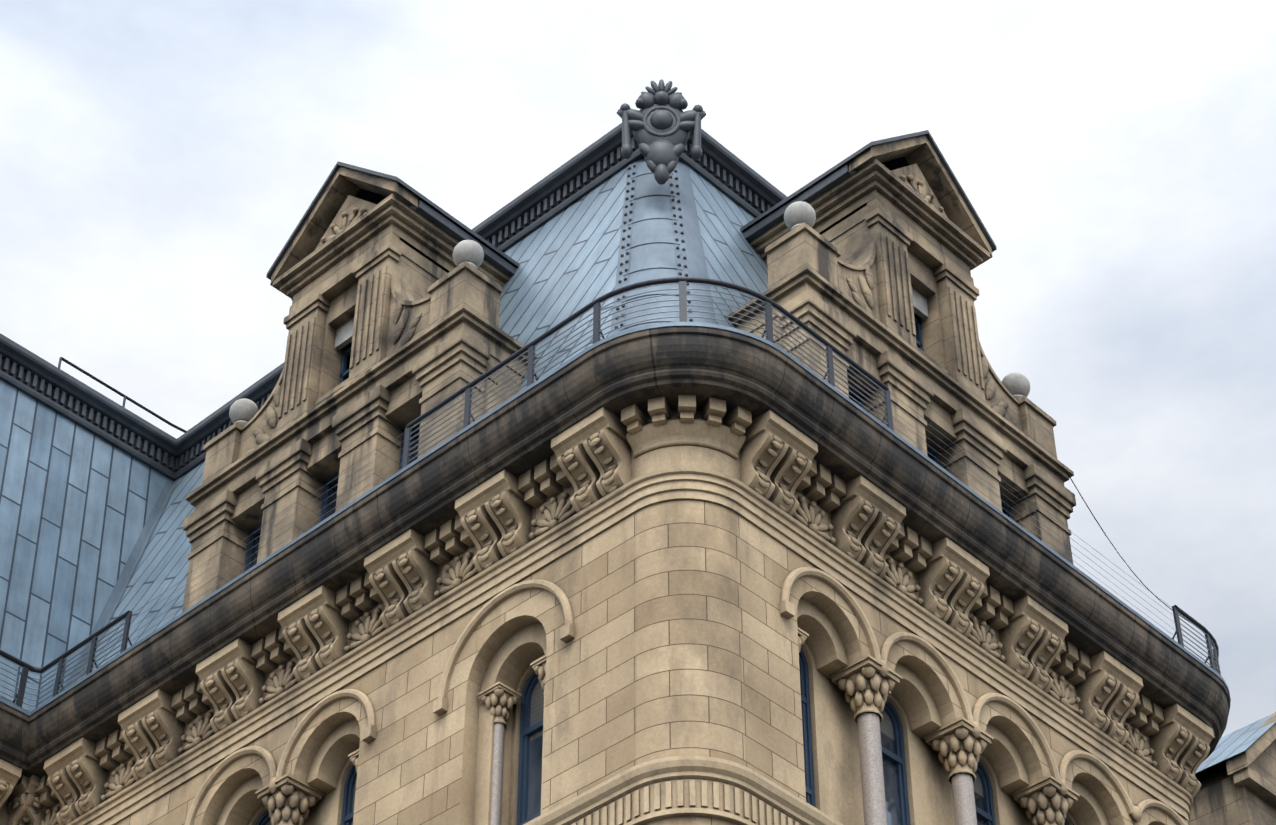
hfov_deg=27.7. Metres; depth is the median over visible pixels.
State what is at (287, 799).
capitals
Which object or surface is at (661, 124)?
crest ornament
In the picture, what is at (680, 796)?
flutes
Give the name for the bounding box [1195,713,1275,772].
gable roof
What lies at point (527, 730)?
window frames
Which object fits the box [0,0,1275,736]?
sky
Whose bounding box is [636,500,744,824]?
wall
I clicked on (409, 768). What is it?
wall
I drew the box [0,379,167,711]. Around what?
pavilion roof
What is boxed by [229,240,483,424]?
dormer balls
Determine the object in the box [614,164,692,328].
hip studs
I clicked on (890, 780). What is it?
window glass
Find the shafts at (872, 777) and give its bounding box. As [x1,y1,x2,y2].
[857,712,976,824]
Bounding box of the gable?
[1189,712,1275,824]
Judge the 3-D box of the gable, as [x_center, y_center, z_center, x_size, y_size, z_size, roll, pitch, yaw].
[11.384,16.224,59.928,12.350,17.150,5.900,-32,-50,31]
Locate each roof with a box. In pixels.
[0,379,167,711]
[64,156,643,688]
[82,166,627,677]
[689,167,768,327]
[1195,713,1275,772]
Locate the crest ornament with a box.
[617,79,706,184]
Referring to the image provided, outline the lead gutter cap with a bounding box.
[0,322,1230,715]
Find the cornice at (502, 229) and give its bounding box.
[0,123,786,480]
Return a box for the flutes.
[572,780,798,824]
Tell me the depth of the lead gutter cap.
48.00 m
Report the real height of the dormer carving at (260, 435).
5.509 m
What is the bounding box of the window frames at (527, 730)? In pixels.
[256,671,542,824]
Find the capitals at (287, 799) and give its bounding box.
[255,655,545,824]
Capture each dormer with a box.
[182,167,536,611]
[727,135,1075,563]
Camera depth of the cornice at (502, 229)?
62.62 m
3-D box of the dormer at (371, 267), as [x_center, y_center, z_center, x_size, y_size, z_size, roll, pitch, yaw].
[-4.999,0.100,55.559,8.700,11.960,4.940,-32,-50,31]
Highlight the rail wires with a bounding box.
[0,283,1220,710]
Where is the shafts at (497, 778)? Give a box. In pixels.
[490,722,504,824]
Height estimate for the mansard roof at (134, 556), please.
12.050 m
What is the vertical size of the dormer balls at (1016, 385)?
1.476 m
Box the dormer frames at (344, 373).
[244,347,419,571]
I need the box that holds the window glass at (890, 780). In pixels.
[880,710,985,824]
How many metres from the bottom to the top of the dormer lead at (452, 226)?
2.420 m
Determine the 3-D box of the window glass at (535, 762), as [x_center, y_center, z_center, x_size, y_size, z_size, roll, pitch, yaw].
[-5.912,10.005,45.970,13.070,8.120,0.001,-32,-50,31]
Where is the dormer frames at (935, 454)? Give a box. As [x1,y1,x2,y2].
[848,318,1011,518]
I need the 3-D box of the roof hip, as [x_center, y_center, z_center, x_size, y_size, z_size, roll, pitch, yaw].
[0.504,-2.706,51.892,2.480,11.350,4.491,1,-41,-1]
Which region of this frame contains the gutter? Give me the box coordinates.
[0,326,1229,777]
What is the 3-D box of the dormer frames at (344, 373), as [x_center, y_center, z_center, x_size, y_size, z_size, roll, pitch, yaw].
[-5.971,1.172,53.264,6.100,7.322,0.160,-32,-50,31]
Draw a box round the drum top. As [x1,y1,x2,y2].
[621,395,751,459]
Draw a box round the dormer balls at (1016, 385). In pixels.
[784,201,1029,398]
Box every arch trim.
[185,579,574,824]
[779,567,1186,824]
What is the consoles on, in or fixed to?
attached to the frieze wall at (682, 456)
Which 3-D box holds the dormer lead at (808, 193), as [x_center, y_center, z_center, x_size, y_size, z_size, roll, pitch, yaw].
[4.480,-4.133,58.042,5.400,2.420,4.320,-32,-50,31]
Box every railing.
[0,277,1218,707]
[58,357,282,432]
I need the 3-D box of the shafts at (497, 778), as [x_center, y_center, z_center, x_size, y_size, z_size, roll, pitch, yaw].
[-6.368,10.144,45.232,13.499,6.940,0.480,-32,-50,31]
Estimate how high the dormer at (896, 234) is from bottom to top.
11.960 m
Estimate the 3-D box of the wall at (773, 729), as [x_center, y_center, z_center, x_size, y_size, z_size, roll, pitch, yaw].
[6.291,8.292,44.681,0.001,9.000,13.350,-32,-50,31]
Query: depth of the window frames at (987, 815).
45.63 m
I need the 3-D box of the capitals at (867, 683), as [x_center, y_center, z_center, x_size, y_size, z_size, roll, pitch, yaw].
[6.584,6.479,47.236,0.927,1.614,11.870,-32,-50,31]
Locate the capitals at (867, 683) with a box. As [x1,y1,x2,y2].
[797,627,1141,824]
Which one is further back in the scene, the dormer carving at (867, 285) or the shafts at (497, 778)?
the dormer carving at (867, 285)
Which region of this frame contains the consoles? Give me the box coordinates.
[0,407,1213,824]
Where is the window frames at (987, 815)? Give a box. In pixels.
[799,649,1068,824]
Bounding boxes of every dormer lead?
[266,161,519,299]
[740,130,996,251]
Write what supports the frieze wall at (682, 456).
on the wall at (689, 688)
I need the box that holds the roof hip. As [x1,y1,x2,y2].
[610,157,716,335]
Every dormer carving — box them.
[242,207,426,456]
[844,175,1016,427]
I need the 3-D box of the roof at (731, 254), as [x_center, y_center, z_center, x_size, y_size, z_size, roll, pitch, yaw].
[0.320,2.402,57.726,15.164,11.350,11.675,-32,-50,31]
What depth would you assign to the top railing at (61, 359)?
65.88 m
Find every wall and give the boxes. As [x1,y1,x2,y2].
[0,446,1152,824]
[115,512,635,824]
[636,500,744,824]
[737,514,1187,824]
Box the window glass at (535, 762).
[266,681,543,824]
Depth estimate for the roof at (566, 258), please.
56.60 m
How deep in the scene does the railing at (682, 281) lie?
47.18 m
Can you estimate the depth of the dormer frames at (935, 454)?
53.92 m
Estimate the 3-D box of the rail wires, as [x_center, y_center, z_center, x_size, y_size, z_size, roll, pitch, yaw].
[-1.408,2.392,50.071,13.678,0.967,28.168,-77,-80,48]
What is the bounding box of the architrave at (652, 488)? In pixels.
[66,468,1192,824]
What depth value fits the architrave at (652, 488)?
45.97 m

